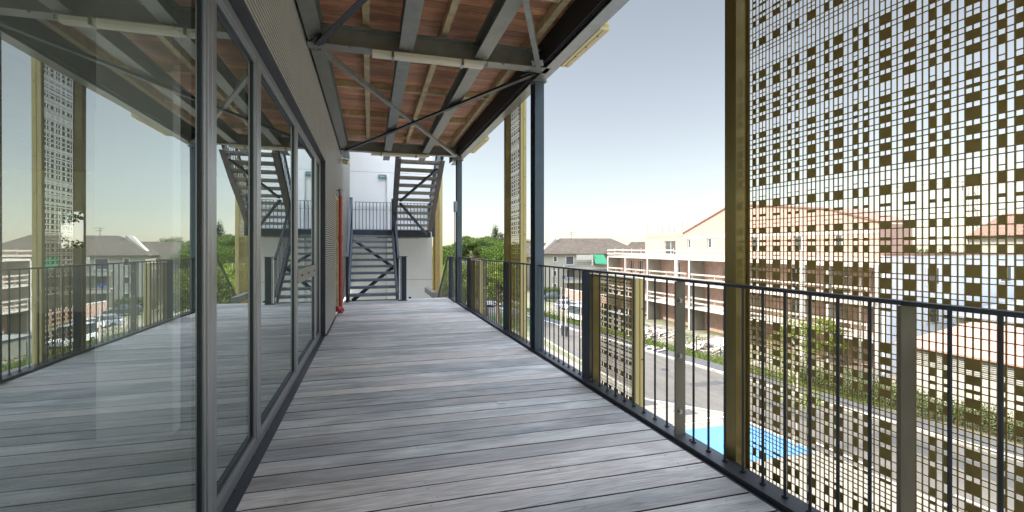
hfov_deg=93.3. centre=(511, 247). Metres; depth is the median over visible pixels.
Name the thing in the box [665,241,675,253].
window
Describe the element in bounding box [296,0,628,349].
steel canopy
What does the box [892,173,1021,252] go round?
tower crane
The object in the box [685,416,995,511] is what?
road marking
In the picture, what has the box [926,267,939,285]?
window
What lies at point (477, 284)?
perforated screen
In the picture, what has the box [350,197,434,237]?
stair landing
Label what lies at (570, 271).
window
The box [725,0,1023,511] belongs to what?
perforated screen
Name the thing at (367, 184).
stair tower wall
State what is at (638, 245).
apartment house
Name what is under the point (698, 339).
rubble
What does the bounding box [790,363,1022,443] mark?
hedge
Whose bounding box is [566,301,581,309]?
parked car
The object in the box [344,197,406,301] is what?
steel staircase
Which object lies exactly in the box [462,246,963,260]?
distant woodland
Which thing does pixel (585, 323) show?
guardrail
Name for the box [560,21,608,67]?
perforated screen
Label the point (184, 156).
school building
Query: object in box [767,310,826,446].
sapling tree
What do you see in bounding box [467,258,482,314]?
guardrail
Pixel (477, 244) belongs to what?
pine tree
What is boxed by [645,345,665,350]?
plank pile
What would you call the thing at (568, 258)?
window
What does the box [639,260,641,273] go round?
window
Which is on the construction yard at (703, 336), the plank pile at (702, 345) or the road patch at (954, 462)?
the plank pile at (702, 345)
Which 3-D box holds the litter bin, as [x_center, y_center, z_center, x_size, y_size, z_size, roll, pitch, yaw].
[5.553,8.520,49.479,0.260,1.040,0.311,0,0,-36]
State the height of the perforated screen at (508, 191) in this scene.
5.150 m
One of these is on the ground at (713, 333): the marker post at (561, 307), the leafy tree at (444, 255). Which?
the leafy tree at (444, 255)
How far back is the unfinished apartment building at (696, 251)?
43.72 m
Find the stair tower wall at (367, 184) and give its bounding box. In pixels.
[350,152,431,299]
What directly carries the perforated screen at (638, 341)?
attached to the timber walkway
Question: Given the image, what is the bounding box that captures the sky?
[61,0,1022,252]
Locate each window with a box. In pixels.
[566,256,573,264]
[566,269,572,277]
[566,283,572,289]
[630,260,632,272]
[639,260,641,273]
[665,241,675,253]
[708,238,711,247]
[753,237,758,249]
[792,267,797,287]
[792,297,797,318]
[796,236,801,250]
[835,234,841,244]
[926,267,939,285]
[926,308,939,322]
[999,264,1011,281]
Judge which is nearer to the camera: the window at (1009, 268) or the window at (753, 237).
the window at (1009, 268)
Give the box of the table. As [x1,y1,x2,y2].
[0,297,39,370]
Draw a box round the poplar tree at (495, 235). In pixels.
[491,225,499,237]
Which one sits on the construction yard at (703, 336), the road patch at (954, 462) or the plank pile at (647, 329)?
the plank pile at (647, 329)
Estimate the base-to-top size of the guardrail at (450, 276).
1.063 m
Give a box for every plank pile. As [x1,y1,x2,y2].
[628,327,673,338]
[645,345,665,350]
[685,339,722,351]
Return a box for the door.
[335,195,337,315]
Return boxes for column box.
[453,201,456,302]
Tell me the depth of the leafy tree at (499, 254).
102.26 m
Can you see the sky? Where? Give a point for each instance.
(634, 128)
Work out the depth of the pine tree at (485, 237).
150.11 m
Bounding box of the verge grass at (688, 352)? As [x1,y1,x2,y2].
[512,305,893,409]
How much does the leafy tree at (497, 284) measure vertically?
7.733 m
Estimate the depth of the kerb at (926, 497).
24.68 m
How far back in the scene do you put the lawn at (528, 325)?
60.68 m
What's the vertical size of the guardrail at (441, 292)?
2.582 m
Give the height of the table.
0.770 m
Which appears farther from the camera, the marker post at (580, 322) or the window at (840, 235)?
the marker post at (580, 322)
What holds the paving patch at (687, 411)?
on the pavement
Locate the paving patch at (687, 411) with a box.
[645,399,697,414]
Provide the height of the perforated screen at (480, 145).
2.910 m
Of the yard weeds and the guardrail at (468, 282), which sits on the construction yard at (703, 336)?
the yard weeds
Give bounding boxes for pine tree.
[432,245,471,259]
[445,237,495,259]
[452,235,474,262]
[473,237,503,258]
[479,236,503,258]
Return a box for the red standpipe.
[336,188,343,312]
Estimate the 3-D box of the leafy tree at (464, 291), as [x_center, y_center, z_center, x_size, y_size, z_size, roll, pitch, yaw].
[-3.059,5.398,61.923,9.021,7.540,8.012,0,0,-16]
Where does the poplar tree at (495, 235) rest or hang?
on the ground at (713, 333)
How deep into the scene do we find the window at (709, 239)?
56.49 m
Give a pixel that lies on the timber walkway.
(394, 406)
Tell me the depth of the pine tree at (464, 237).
134.10 m
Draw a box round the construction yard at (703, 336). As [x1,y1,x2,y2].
[544,308,895,387]
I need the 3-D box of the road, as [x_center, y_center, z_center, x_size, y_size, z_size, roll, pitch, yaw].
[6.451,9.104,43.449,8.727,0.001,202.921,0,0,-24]
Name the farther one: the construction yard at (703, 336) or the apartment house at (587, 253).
the apartment house at (587, 253)
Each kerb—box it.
[445,292,1022,462]
[544,338,946,506]
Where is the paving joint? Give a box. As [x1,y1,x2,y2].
[516,331,722,425]
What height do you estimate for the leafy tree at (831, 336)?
4.379 m
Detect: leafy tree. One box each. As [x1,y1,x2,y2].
[432,248,455,287]
[432,260,466,296]
[445,263,466,302]
[462,263,516,316]
[475,261,528,323]
[478,241,528,277]
[800,317,850,375]
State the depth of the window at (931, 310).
34.76 m
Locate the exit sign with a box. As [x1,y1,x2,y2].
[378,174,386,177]
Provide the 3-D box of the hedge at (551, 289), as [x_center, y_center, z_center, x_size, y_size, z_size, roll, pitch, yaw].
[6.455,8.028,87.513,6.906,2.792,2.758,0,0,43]
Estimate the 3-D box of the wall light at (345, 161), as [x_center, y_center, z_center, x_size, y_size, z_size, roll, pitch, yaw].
[-3.573,-1.835,10.304,0.215,0.137,0.127,0,0,-1]
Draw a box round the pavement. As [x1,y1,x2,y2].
[512,330,956,511]
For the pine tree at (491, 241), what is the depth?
115.07 m
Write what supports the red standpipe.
on the timber walkway
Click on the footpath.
(713, 365)
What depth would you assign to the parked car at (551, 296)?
82.34 m
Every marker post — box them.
[560,287,561,327]
[565,293,565,325]
[580,306,581,337]
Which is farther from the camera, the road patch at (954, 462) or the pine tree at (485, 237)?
the pine tree at (485, 237)
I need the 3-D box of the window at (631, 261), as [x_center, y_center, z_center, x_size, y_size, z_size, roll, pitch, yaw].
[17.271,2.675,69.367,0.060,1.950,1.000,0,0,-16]
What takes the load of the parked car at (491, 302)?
on the road
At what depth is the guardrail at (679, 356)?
2.61 m
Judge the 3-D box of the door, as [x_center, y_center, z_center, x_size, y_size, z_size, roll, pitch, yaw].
[-3.492,0.150,9.527,0.082,2.300,0.850,0,0,-16]
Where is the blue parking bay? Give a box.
[685,425,814,461]
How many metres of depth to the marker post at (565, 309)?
54.30 m
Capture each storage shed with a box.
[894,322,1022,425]
[944,300,1022,325]
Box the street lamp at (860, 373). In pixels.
[845,276,861,376]
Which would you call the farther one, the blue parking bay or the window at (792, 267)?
the window at (792, 267)
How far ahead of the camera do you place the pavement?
19.35 m
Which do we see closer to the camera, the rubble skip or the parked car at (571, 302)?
the rubble skip
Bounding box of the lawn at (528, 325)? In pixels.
[489,314,529,328]
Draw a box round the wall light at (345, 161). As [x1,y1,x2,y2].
[340,158,349,164]
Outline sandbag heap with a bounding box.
[710,338,722,347]
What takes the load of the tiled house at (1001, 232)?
on the ground at (713, 333)
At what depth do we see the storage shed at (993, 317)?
32.96 m
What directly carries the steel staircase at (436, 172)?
attached to the stair landing at (410, 233)
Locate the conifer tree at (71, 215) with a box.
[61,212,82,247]
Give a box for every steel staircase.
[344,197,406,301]
[391,156,444,234]
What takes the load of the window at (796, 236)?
in the unfinished apartment building at (696, 251)
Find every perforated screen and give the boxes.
[433,175,442,294]
[470,136,488,152]
[471,260,480,312]
[504,100,525,338]
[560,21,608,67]
[590,273,642,406]
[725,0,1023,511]
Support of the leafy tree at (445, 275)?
on the ground at (713, 333)
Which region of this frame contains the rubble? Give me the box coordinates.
[645,323,805,366]
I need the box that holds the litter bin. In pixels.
[564,326,567,336]
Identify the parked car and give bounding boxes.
[478,298,502,305]
[544,292,567,300]
[555,299,571,308]
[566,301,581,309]
[569,304,581,321]
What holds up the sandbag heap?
on the construction yard at (703, 336)
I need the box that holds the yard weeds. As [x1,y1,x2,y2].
[546,308,878,379]
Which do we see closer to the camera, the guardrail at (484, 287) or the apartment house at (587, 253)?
the guardrail at (484, 287)
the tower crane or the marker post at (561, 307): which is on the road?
the marker post at (561, 307)
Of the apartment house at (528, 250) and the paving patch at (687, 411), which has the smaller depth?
the paving patch at (687, 411)
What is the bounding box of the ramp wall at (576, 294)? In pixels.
[565,289,604,305]
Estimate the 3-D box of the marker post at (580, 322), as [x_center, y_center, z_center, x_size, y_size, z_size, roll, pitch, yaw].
[6.967,7.525,48.960,0.247,3.250,0.260,0,0,-16]
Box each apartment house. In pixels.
[517,243,546,288]
[544,234,644,292]
[627,242,644,255]
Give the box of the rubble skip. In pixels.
[601,309,646,327]
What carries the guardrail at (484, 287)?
on the timber walkway
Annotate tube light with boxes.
[371,152,429,157]
[372,49,488,69]
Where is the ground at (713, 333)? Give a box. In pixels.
[345,251,1022,511]
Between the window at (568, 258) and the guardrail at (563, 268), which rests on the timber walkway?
the guardrail at (563, 268)
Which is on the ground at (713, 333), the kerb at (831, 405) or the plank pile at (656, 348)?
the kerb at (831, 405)
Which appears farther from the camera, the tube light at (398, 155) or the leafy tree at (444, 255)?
the leafy tree at (444, 255)
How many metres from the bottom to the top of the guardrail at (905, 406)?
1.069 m
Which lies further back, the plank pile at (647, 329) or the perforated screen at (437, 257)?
the plank pile at (647, 329)
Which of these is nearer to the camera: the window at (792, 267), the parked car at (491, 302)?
the window at (792, 267)
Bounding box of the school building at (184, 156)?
[0,0,349,511]
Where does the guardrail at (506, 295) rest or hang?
on the timber walkway
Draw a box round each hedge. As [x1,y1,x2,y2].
[544,286,562,293]
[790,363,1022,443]
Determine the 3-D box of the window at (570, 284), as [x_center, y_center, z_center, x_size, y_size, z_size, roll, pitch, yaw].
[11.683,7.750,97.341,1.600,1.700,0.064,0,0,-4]
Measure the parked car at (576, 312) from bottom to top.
1.960 m
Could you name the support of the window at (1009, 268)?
in the unfinished apartment building at (696, 251)
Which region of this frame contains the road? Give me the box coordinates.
[445,295,1022,511]
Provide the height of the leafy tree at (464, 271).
7.467 m
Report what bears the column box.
attached to the steel canopy
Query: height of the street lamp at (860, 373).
7.175 m
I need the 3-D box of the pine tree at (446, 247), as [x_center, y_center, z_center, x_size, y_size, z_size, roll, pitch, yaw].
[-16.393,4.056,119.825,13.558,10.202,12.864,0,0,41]
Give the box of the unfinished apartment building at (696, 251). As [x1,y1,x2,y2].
[607,204,1022,377]
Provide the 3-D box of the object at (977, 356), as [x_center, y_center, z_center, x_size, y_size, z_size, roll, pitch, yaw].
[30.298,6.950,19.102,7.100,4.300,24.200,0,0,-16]
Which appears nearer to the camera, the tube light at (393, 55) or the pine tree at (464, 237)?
the tube light at (393, 55)
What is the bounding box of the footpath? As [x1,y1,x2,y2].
[493,305,1022,457]
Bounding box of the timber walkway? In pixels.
[236,297,820,511]
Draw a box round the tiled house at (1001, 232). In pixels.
[966,213,1022,252]
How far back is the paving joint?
25.96 m
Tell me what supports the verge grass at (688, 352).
on the ground at (713, 333)
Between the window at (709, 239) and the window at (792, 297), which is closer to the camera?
the window at (792, 297)
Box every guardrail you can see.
[437,256,448,297]
[448,256,455,300]
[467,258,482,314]
[482,259,504,326]
[503,261,530,343]
[539,265,583,373]
[582,269,679,426]
[673,278,909,511]
[897,301,1023,511]
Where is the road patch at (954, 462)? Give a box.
[601,342,1022,487]

